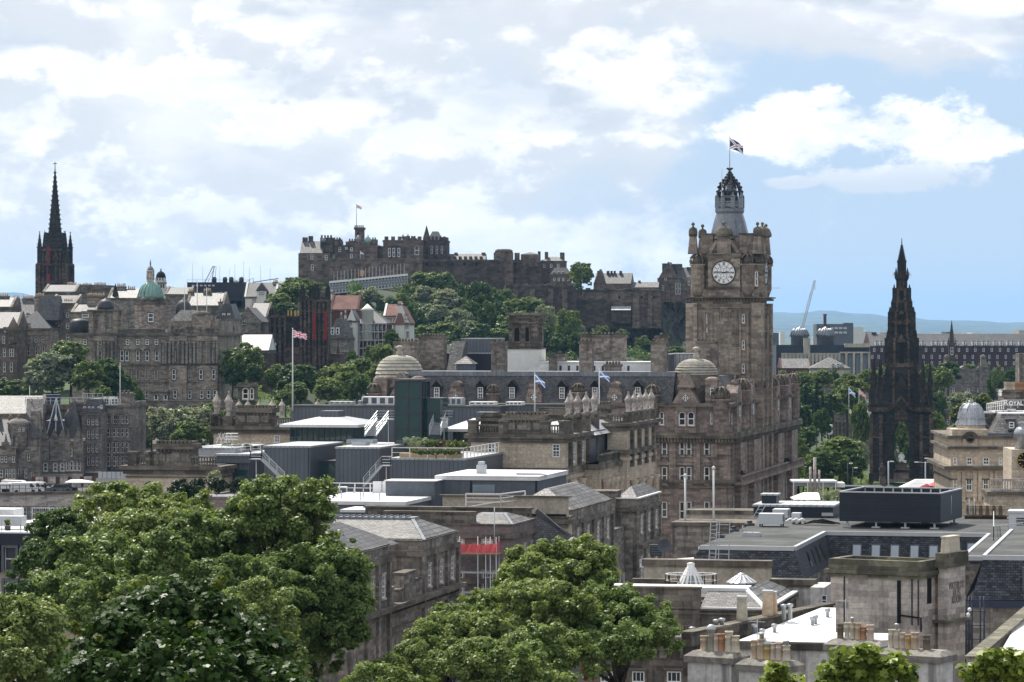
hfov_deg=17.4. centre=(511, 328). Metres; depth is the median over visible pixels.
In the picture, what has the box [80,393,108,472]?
street tenement
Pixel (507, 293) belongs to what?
broadleaf tree
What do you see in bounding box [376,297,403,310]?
broadleaf tree
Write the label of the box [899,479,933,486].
marquee
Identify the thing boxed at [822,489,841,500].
shrub
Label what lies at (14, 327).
stone tenement
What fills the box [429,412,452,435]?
roof stair
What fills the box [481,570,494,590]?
window
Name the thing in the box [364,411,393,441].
roof stair
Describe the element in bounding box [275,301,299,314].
broadleaf tree
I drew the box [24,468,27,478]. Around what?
window
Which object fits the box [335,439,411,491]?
zinc pavilion
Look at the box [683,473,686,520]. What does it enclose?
flagpole
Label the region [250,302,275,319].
stone house
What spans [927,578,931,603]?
window
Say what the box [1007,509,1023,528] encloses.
roof unit
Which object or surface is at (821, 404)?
conifer tree
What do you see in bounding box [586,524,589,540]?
window
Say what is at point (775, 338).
office block
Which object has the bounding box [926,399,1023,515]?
domed corner building
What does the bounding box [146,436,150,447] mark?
broadleaf tree
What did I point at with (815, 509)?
rooftop unit
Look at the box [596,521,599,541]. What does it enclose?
window
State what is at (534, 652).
lime tree
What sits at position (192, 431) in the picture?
broadleaf tree
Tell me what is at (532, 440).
stone pavilion
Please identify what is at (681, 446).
window
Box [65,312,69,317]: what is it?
window
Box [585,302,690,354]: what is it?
building
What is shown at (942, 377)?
broadleaf tree
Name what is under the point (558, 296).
long outer wall
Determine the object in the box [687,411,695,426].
window
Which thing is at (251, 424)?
stone pavilion
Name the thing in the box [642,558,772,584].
parapet wall
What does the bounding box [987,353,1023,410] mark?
chimney house
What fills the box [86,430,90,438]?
window
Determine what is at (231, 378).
broadleaf tree
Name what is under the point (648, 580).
parapet wall
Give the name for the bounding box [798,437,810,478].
broadleaf tree
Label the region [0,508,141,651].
modern office
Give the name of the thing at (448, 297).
broadleaf tree
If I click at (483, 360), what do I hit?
plant room
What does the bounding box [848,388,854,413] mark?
flagpole
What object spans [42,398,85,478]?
gabled shop building
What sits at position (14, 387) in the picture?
broadleaf tree
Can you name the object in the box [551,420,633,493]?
stone link
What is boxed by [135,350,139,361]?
window
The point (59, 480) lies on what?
boundary wall
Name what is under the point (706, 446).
window
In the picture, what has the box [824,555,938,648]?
stair tower
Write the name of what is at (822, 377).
broadleaf tree
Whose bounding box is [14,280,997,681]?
ground
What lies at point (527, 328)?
window
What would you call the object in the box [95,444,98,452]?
window
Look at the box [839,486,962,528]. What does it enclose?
plant enclosure
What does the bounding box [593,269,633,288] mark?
gabled barracks
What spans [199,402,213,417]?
broadleaf tree
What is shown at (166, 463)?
stone pavilion
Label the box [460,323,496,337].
broadleaf tree
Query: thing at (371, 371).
broadleaf tree
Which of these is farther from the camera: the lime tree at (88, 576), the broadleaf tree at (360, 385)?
the broadleaf tree at (360, 385)
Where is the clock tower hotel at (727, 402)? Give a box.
[366,167,803,557]
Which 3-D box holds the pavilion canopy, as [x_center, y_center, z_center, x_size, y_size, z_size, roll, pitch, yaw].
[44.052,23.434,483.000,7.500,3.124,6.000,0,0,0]
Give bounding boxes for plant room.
[447,353,490,370]
[461,338,504,352]
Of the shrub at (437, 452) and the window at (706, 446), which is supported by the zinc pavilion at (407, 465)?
the shrub at (437, 452)
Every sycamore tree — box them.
[46,571,323,681]
[758,660,805,681]
[811,642,920,681]
[954,646,1023,681]
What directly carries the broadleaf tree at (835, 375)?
on the ground at (66, 398)
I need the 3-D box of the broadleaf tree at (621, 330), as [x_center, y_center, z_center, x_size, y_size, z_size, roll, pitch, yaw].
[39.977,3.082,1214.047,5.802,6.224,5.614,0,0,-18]
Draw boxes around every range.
[332,225,382,257]
[448,252,486,259]
[550,268,571,284]
[631,280,658,288]
[657,262,691,302]
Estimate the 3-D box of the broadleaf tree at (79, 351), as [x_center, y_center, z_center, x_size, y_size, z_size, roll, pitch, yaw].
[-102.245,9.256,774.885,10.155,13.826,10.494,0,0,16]
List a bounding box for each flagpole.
[184,282,184,315]
[197,281,197,310]
[292,328,306,410]
[356,204,361,226]
[534,373,544,411]
[598,369,609,403]
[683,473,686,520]
[712,466,715,520]
[729,137,742,168]
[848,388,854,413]
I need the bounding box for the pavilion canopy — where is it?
[790,479,844,500]
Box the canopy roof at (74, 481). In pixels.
[65,479,99,486]
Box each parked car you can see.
[41,485,50,491]
[50,485,71,490]
[64,485,77,490]
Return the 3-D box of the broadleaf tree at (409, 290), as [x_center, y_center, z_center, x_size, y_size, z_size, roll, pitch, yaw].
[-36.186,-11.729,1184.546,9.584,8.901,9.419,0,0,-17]
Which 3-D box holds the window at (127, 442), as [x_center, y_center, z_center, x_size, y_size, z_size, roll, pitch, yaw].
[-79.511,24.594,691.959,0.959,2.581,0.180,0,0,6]
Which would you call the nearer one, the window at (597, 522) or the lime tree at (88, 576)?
the lime tree at (88, 576)
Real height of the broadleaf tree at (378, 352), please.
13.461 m
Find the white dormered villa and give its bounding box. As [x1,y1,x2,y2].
[808,357,850,384]
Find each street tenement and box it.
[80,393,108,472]
[103,390,147,469]
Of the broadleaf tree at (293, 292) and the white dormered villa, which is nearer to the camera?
the broadleaf tree at (293, 292)
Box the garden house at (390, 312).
[383,303,401,327]
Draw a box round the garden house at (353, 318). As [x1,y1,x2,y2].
[344,309,359,357]
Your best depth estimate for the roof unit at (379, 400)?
469.68 m
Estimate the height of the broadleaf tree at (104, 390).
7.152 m
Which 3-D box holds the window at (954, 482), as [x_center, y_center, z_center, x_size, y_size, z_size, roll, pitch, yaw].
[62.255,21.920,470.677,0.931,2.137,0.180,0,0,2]
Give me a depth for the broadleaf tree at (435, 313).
1127.16 m
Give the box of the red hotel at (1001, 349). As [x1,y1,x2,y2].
[863,332,1023,399]
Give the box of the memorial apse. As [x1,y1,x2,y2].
[423,225,449,259]
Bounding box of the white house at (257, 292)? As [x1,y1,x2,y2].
[244,279,279,308]
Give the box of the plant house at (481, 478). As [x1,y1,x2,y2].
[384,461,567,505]
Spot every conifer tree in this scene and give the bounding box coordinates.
[802,384,809,425]
[813,382,819,447]
[818,394,824,444]
[828,394,834,438]
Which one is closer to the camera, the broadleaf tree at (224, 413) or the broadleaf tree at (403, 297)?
the broadleaf tree at (224, 413)
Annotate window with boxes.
[0,455,3,462]
[0,469,3,477]
[2,348,5,356]
[2,362,5,372]
[3,455,7,462]
[4,468,7,479]
[5,547,14,569]
[8,468,11,479]
[9,362,12,372]
[11,455,15,462]
[12,468,15,479]
[23,506,27,514]
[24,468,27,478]
[26,453,30,461]
[27,346,29,355]
[29,506,33,515]
[34,346,37,355]
[42,506,46,512]
[43,462,47,471]
[52,462,57,471]
[59,462,64,471]
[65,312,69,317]
[65,322,69,329]
[65,333,69,341]
[66,461,68,470]
[69,460,73,470]
[70,447,72,456]
[73,461,76,470]
[77,461,80,470]
[81,311,88,317]
[82,338,87,344]
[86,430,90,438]
[86,444,90,452]
[86,456,89,465]
[91,418,94,425]
[91,430,94,438]
[91,444,94,452]
[91,456,94,465]
[95,418,98,425]
[95,430,98,438]
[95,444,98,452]
[95,456,98,465]
[108,455,110,466]
[113,427,115,437]
[113,441,115,453]
[113,455,115,466]
[116,427,118,437]
[116,441,118,453]
[116,455,118,466]
[119,350,123,361]
[121,415,123,424]
[124,350,129,361]
[125,338,129,344]
[126,415,128,424]
[126,427,128,437]
[126,441,128,453]
[135,338,139,344]
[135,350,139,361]
[135,369,139,379]
[144,369,148,379]
[144,389,148,398]
[145,338,149,344]
[145,350,149,361]
[147,312,153,322]
[154,338,158,344]
[154,350,158,361]
[171,369,175,379]
[172,389,177,398]
[187,369,191,379]
[187,389,191,398]
[199,369,202,379]
[199,389,203,398]
[206,389,210,398]
[211,369,215,379]
[212,389,216,398]
[242,388,248,399]
[249,388,253,399]
[274,435,279,442]
[370,575,374,596]
[381,572,386,600]
[414,245,418,254]
[427,562,432,587]
[438,559,443,583]
[450,555,454,580]
[457,538,464,543]
[461,570,464,595]
[481,539,493,543]
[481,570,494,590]
[488,443,494,451]
[513,327,520,342]
[522,327,529,342]
[538,327,540,342]
[552,444,559,456]
[573,441,575,463]
[576,527,579,547]
[581,440,584,461]
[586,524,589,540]
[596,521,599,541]
[598,668,613,681]
[606,518,609,539]
[622,572,625,582]
[629,668,647,681]
[640,513,643,533]
[640,555,642,577]
[647,511,650,531]
[655,509,657,528]
[658,411,664,425]
[660,443,667,456]
[660,465,667,485]
[660,500,667,518]
[664,668,683,681]
[666,626,683,639]
[675,282,677,294]
[677,411,686,426]
[678,282,680,294]
[678,443,685,456]
[678,465,684,485]
[678,500,683,518]
[685,443,692,456]
[685,465,692,485]
[686,500,692,508]
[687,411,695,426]
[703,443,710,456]
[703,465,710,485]
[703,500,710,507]
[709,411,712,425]
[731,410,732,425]
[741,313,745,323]
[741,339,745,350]
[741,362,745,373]
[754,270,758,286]
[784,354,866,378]
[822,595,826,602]
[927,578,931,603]
[952,456,958,465]
[952,477,956,487]
[965,456,973,465]
[965,477,972,491]
[981,456,990,465]
[982,477,988,487]
[997,456,1002,465]
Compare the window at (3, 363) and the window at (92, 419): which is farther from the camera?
the window at (3, 363)
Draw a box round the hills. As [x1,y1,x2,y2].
[1,292,1023,339]
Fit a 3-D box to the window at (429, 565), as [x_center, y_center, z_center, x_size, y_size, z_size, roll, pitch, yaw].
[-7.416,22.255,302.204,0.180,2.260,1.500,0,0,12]
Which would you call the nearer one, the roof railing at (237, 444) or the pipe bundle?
the pipe bundle
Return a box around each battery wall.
[513,252,542,284]
[576,288,660,327]
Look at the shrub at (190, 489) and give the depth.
324.33 m
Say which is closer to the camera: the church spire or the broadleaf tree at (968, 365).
the broadleaf tree at (968, 365)
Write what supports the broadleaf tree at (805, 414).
on the ground at (66, 398)
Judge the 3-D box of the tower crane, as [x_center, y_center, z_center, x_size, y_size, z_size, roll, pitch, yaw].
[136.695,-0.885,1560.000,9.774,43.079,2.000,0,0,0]
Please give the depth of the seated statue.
854.76 m
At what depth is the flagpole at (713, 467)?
333.92 m
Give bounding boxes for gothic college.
[267,283,345,377]
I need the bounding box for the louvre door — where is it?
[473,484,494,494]
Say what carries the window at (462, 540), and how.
in the hip roofed block at (512, 530)
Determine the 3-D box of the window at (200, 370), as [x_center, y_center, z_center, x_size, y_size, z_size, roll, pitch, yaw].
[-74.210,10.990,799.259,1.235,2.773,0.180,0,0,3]
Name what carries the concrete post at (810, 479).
on the ground at (66, 398)
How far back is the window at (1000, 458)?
470.49 m
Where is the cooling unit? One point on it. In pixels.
(344, 490)
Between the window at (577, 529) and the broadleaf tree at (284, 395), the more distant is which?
the broadleaf tree at (284, 395)
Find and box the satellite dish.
[658,539,670,556]
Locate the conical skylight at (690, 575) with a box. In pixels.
[665,562,716,584]
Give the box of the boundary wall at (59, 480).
[32,476,95,486]
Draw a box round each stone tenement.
[0,293,19,311]
[0,311,28,393]
[12,295,33,317]
[26,293,63,370]
[42,284,84,295]
[52,294,86,342]
[67,282,91,300]
[71,293,104,328]
[91,282,113,328]
[107,283,138,328]
[164,286,196,328]
[187,288,229,320]
[218,298,242,350]
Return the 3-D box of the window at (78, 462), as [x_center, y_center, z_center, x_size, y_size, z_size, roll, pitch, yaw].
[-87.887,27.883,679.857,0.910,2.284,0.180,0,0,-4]
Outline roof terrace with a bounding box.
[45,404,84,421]
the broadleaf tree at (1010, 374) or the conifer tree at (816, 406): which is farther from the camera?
the broadleaf tree at (1010, 374)
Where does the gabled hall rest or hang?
on the ground at (66, 398)
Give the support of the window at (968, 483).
in the domed corner building at (968, 454)
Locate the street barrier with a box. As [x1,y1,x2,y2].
[98,472,125,477]
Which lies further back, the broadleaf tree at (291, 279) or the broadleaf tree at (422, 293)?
the broadleaf tree at (422, 293)
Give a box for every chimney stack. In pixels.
[683,624,749,681]
[735,620,805,681]
[823,599,887,661]
[880,623,956,681]
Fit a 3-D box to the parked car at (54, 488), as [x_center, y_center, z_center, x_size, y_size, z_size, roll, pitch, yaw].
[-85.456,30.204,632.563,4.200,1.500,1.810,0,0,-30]
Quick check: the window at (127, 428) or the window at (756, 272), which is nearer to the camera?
the window at (756, 272)
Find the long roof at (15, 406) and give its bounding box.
[0,394,47,424]
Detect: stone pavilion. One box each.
[119,440,237,569]
[207,391,319,459]
[464,391,605,484]
[536,390,621,421]
[601,389,661,491]
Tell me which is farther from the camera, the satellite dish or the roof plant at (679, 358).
the roof plant at (679, 358)
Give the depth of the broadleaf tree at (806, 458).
689.41 m
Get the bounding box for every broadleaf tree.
[0,378,32,395]
[3,506,89,604]
[21,365,55,395]
[23,348,76,393]
[49,340,90,396]
[71,360,107,398]
[92,357,129,397]
[93,385,111,397]
[111,373,137,395]
[130,387,150,414]
[146,406,168,450]
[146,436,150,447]
[147,405,195,439]
[169,420,207,444]
[187,405,213,439]
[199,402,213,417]
[202,426,213,444]
[218,341,264,377]
[218,359,246,399]
[219,410,226,415]
[245,362,264,404]
[263,370,279,398]
[264,291,290,305]
[264,363,288,406]
[274,389,296,417]
[275,282,308,316]
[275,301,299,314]
[276,362,321,403]
[283,381,308,404]
[284,277,302,286]
[297,278,325,297]
[312,377,344,401]
[316,361,370,400]
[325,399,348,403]
[342,373,369,403]
[344,357,373,396]
[345,350,357,400]
[347,291,364,304]
[357,286,383,306]
[363,344,374,381]
[365,364,377,378]
[369,343,393,366]
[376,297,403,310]
[383,328,399,348]
[396,283,415,301]
[396,292,410,307]
[406,303,428,327]
[409,285,436,308]
[411,271,436,287]
[414,325,434,338]
[420,304,451,325]
[429,271,458,289]
[429,288,462,309]
[430,321,461,336]
[444,308,475,328]
[456,283,466,304]
[458,300,480,320]
[458,320,476,336]
[460,280,497,315]
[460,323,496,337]
[476,299,508,328]
[487,328,508,340]
[491,288,505,303]
[495,310,528,329]
[500,288,515,300]
[502,298,525,315]
[516,296,550,315]
[535,304,556,334]
[543,323,552,351]
[546,333,569,353]
[554,308,582,339]
[566,331,581,354]
[567,261,594,295]
[578,325,586,334]
[593,325,609,334]
[617,328,629,340]
[629,349,648,357]
[634,335,650,352]
[668,346,685,353]
[794,370,814,405]
[797,425,818,448]
[798,403,812,427]
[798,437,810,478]
[800,382,826,416]
[801,446,821,478]
[803,448,850,500]
[811,407,832,441]
[812,369,833,387]
[814,435,864,481]
[818,393,843,439]
[830,369,839,393]
[831,378,848,392]
[833,385,864,436]
[835,447,867,484]
[840,372,855,378]
[840,375,869,393]
[849,399,869,479]
[857,368,878,403]
[857,440,870,484]
[876,365,885,373]
[894,421,908,453]
[894,454,898,468]
[902,442,908,468]
[920,364,936,378]
[926,365,954,397]
[932,410,946,444]
[933,388,948,415]
[936,361,962,403]
[947,392,972,408]
[948,406,960,422]
[957,393,996,410]
[963,363,975,367]
[986,371,997,400]
[991,365,1006,395]
[1004,366,1014,381]
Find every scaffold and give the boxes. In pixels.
[358,323,386,372]
[459,507,500,680]
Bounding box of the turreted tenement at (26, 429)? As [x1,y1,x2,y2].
[7,399,43,481]
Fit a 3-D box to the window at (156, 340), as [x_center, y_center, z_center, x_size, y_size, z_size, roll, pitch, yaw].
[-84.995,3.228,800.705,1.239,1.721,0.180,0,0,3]
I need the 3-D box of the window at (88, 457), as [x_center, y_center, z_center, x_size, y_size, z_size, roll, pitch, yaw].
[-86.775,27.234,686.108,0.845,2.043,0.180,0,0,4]
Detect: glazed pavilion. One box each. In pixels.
[279,410,383,441]
[448,412,482,441]
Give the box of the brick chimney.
[823,314,826,327]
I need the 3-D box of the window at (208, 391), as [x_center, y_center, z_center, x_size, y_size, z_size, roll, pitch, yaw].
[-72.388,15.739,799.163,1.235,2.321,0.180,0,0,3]
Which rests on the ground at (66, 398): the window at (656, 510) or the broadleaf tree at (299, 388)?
the broadleaf tree at (299, 388)
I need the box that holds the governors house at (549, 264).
[538,251,566,284]
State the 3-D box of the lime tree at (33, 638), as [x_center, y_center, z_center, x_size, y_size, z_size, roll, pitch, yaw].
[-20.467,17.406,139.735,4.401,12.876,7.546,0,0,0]
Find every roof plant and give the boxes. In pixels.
[0,507,23,514]
[0,515,26,528]
[668,354,674,370]
[669,353,693,370]
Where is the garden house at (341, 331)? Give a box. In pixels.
[331,313,354,356]
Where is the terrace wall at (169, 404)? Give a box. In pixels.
[146,400,252,417]
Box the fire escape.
[965,596,985,666]
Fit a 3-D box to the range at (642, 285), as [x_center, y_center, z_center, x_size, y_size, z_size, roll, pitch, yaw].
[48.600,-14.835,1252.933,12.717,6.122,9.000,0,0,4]
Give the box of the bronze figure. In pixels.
[879,463,885,486]
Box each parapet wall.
[632,578,678,583]
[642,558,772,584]
[770,578,830,607]
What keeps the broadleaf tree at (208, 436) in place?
on the ground at (66, 398)
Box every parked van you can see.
[0,483,10,491]
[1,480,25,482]
[8,482,37,491]
[16,482,43,491]
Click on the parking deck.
(30, 503)
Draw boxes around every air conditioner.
[759,513,784,526]
[772,508,789,519]
[791,512,801,523]
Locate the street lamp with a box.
[888,461,893,486]
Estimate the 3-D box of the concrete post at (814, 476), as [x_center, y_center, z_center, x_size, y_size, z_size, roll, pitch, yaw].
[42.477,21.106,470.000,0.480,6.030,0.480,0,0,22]
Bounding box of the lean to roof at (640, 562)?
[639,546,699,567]
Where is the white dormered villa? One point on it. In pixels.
(828, 363)
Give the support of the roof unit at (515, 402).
on the zinc wall at (460, 413)
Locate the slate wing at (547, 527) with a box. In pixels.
[532,509,573,672]
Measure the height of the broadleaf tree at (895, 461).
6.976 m
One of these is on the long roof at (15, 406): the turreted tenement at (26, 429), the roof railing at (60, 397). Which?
the roof railing at (60, 397)
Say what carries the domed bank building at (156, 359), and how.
on the ground at (66, 398)
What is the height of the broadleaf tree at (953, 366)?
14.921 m
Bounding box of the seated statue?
[895,452,906,469]
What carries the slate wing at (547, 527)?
on the ground at (66, 398)
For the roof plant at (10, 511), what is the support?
on the modern office
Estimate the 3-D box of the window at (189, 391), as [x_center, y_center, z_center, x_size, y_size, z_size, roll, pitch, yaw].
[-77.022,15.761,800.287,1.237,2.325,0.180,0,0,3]
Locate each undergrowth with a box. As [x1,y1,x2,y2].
[231,380,926,500]
[346,278,650,360]
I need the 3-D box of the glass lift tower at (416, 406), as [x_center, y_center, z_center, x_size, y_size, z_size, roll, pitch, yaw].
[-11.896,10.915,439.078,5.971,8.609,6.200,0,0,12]
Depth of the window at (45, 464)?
679.39 m
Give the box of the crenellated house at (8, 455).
[0,412,17,482]
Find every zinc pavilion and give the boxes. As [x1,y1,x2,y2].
[214,450,263,490]
[263,441,343,491]
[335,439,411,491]
[389,442,503,478]
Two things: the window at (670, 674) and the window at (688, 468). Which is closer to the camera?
the window at (670, 674)
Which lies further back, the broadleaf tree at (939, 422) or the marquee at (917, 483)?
the broadleaf tree at (939, 422)
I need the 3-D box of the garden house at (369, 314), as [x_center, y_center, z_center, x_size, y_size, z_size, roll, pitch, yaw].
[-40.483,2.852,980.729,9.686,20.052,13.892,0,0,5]
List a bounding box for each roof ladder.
[709,520,729,558]
[751,505,765,521]
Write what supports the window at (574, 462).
in the stone pavilion at (532, 440)
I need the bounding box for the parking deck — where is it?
[0,484,94,515]
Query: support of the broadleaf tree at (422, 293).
on the ground at (66, 398)
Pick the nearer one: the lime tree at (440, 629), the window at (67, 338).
the lime tree at (440, 629)
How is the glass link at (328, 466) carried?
on the ground at (66, 398)
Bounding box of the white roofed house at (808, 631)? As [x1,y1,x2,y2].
[680,590,887,681]
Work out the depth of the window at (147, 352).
800.91 m
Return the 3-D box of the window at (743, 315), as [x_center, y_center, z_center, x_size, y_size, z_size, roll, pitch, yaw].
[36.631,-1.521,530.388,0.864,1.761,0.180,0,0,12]
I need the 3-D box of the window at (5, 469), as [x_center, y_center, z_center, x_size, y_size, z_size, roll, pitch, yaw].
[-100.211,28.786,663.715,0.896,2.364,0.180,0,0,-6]
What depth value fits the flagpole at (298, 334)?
469.94 m
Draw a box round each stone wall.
[671,519,758,558]
[686,508,757,518]
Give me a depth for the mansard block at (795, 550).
279.57 m
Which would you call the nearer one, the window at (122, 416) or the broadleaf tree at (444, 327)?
the window at (122, 416)
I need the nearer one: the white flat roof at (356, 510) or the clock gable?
the white flat roof at (356, 510)
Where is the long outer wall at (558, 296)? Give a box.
[504,283,575,316]
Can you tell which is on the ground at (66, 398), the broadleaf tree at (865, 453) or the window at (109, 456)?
the broadleaf tree at (865, 453)
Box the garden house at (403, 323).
[392,301,414,340]
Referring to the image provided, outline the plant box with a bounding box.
[42,394,60,403]
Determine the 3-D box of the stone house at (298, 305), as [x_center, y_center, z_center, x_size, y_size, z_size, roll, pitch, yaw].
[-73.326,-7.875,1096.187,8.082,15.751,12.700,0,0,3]
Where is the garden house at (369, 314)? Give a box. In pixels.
[358,304,391,371]
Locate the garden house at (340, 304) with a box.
[331,294,363,325]
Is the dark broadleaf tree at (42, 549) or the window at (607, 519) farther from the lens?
the window at (607, 519)
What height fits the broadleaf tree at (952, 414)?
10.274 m
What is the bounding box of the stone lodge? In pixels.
[236,383,258,399]
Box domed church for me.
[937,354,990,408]
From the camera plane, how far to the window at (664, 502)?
502.05 m
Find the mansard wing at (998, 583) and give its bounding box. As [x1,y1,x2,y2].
[967,526,1023,681]
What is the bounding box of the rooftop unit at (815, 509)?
[752,493,838,517]
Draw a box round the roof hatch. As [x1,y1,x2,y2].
[741,525,760,536]
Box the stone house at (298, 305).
[276,280,299,316]
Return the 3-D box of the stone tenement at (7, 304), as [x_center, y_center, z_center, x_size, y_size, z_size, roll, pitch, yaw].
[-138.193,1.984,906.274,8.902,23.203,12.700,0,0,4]
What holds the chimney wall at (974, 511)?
on the mansard block at (795, 550)
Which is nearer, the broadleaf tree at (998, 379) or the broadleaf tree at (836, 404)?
the broadleaf tree at (836, 404)
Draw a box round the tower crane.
[798,280,815,327]
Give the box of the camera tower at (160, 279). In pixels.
[155,269,166,298]
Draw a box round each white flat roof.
[307,483,430,523]
[340,506,364,514]
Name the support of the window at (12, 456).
in the crenellated house at (8, 455)
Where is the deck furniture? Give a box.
[216,433,237,442]
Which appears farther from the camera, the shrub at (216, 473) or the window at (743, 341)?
the window at (743, 341)
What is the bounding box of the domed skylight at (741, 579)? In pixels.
[726,573,756,586]
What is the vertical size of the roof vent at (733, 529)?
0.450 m
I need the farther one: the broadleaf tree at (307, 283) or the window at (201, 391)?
the broadleaf tree at (307, 283)
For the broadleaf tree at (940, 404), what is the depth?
997.60 m
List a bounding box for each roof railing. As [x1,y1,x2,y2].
[25,397,103,403]
[202,442,260,449]
[993,511,1022,540]
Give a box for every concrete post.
[809,467,811,491]
[813,457,816,491]
[818,470,820,499]
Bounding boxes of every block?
[195,491,279,514]
[266,522,397,681]
[298,235,333,299]
[301,514,466,681]
[363,490,574,534]
[383,510,536,681]
[534,482,625,582]
[585,580,798,681]
[594,482,664,582]
[694,515,1008,653]
[773,326,870,378]
[773,333,778,344]
[779,332,784,344]
[813,324,852,344]
[853,327,862,343]
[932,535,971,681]
[1013,330,1023,333]
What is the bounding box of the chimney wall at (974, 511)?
[963,498,1007,518]
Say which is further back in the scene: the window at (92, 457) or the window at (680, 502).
the window at (92, 457)
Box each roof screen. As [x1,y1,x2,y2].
[373,481,385,492]
[528,361,650,370]
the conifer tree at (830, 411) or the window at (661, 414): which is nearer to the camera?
the window at (661, 414)
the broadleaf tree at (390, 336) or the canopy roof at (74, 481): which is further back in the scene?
the broadleaf tree at (390, 336)
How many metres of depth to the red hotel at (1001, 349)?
1648.82 m
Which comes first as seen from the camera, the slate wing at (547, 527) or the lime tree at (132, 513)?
the lime tree at (132, 513)
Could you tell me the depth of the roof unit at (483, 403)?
466.74 m
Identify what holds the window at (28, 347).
in the stone tenement at (43, 333)
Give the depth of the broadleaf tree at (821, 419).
849.13 m
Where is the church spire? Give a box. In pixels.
[948,320,955,361]
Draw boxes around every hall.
[241,307,267,332]
[241,333,275,391]
[382,235,424,257]
[777,358,810,373]
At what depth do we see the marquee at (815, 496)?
421.29 m
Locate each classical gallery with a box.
[829,406,870,450]
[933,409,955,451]
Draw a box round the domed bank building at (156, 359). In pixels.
[68,259,242,403]
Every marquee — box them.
[790,492,819,500]
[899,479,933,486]
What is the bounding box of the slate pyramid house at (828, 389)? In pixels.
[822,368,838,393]
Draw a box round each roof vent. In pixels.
[714,532,724,537]
[730,526,738,531]
[744,520,754,525]
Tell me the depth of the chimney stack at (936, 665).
160.75 m
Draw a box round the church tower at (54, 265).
[35,163,74,296]
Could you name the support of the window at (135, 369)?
in the domed bank building at (156, 359)
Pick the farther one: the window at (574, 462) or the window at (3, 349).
the window at (3, 349)
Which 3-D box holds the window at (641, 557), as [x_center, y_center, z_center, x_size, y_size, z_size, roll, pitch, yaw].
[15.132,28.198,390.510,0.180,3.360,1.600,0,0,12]
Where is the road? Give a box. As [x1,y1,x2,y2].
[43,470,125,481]
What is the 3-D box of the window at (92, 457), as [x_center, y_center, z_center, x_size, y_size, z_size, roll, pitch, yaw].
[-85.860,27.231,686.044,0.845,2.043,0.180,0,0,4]
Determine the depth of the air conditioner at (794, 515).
292.37 m
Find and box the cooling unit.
[338,486,346,493]
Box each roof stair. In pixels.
[249,450,284,476]
[363,456,391,486]
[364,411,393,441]
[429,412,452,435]
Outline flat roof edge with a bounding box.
[199,444,265,455]
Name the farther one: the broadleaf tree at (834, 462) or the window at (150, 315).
the window at (150, 315)
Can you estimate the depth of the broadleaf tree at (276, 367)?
808.60 m
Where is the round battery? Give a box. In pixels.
[494,249,512,289]
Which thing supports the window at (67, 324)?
in the stone tenement at (69, 302)
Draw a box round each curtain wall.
[329,257,423,289]
[423,260,503,292]
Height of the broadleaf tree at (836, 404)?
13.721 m
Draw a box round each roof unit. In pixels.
[329,401,355,403]
[362,396,393,404]
[448,398,464,404]
[469,401,497,404]
[506,401,524,404]
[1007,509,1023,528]
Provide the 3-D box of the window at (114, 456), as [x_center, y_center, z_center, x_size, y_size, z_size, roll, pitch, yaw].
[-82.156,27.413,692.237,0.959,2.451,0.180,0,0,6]
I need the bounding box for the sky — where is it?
[0,0,1023,322]
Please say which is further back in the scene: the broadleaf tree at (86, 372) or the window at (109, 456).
the broadleaf tree at (86, 372)
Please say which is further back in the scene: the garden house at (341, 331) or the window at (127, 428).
the garden house at (341, 331)
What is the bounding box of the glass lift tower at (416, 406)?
[393,379,448,444]
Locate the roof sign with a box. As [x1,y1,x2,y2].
[1004,400,1019,404]
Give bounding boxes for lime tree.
[0,592,70,681]
[27,521,199,636]
[72,479,226,571]
[166,510,264,592]
[209,575,311,676]
[224,473,338,560]
[245,528,377,681]
[339,620,603,681]
[370,587,520,681]
[463,533,622,668]
[556,575,685,681]
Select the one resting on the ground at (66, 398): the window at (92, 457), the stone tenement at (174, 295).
the stone tenement at (174, 295)
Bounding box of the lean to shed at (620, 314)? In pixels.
[611,306,630,322]
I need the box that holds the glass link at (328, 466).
[320,458,335,493]
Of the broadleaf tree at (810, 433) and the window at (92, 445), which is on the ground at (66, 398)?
the broadleaf tree at (810, 433)
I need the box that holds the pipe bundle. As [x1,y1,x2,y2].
[785,518,839,523]
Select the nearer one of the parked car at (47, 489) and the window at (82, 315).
the parked car at (47, 489)
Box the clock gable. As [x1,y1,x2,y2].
[980,422,1023,516]
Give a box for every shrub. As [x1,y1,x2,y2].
[4,520,10,529]
[167,482,202,498]
[171,476,245,494]
[206,470,221,486]
[222,442,252,446]
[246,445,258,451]
[402,436,428,449]
[410,449,460,458]
[424,439,438,449]
[434,439,451,449]
[446,439,469,449]
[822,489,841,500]
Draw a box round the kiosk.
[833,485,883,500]
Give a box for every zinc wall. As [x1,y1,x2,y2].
[290,404,508,441]
[498,403,564,411]
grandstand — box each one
[187,263,278,308]
[329,264,407,294]
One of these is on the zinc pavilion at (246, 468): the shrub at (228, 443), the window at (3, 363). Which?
the shrub at (228, 443)
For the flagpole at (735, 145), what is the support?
on the clock tower hotel at (727, 402)
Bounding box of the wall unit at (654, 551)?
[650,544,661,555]
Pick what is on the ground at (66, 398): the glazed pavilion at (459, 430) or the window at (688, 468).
the glazed pavilion at (459, 430)
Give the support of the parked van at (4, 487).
on the parking deck
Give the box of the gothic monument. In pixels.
[867,239,934,481]
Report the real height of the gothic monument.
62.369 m

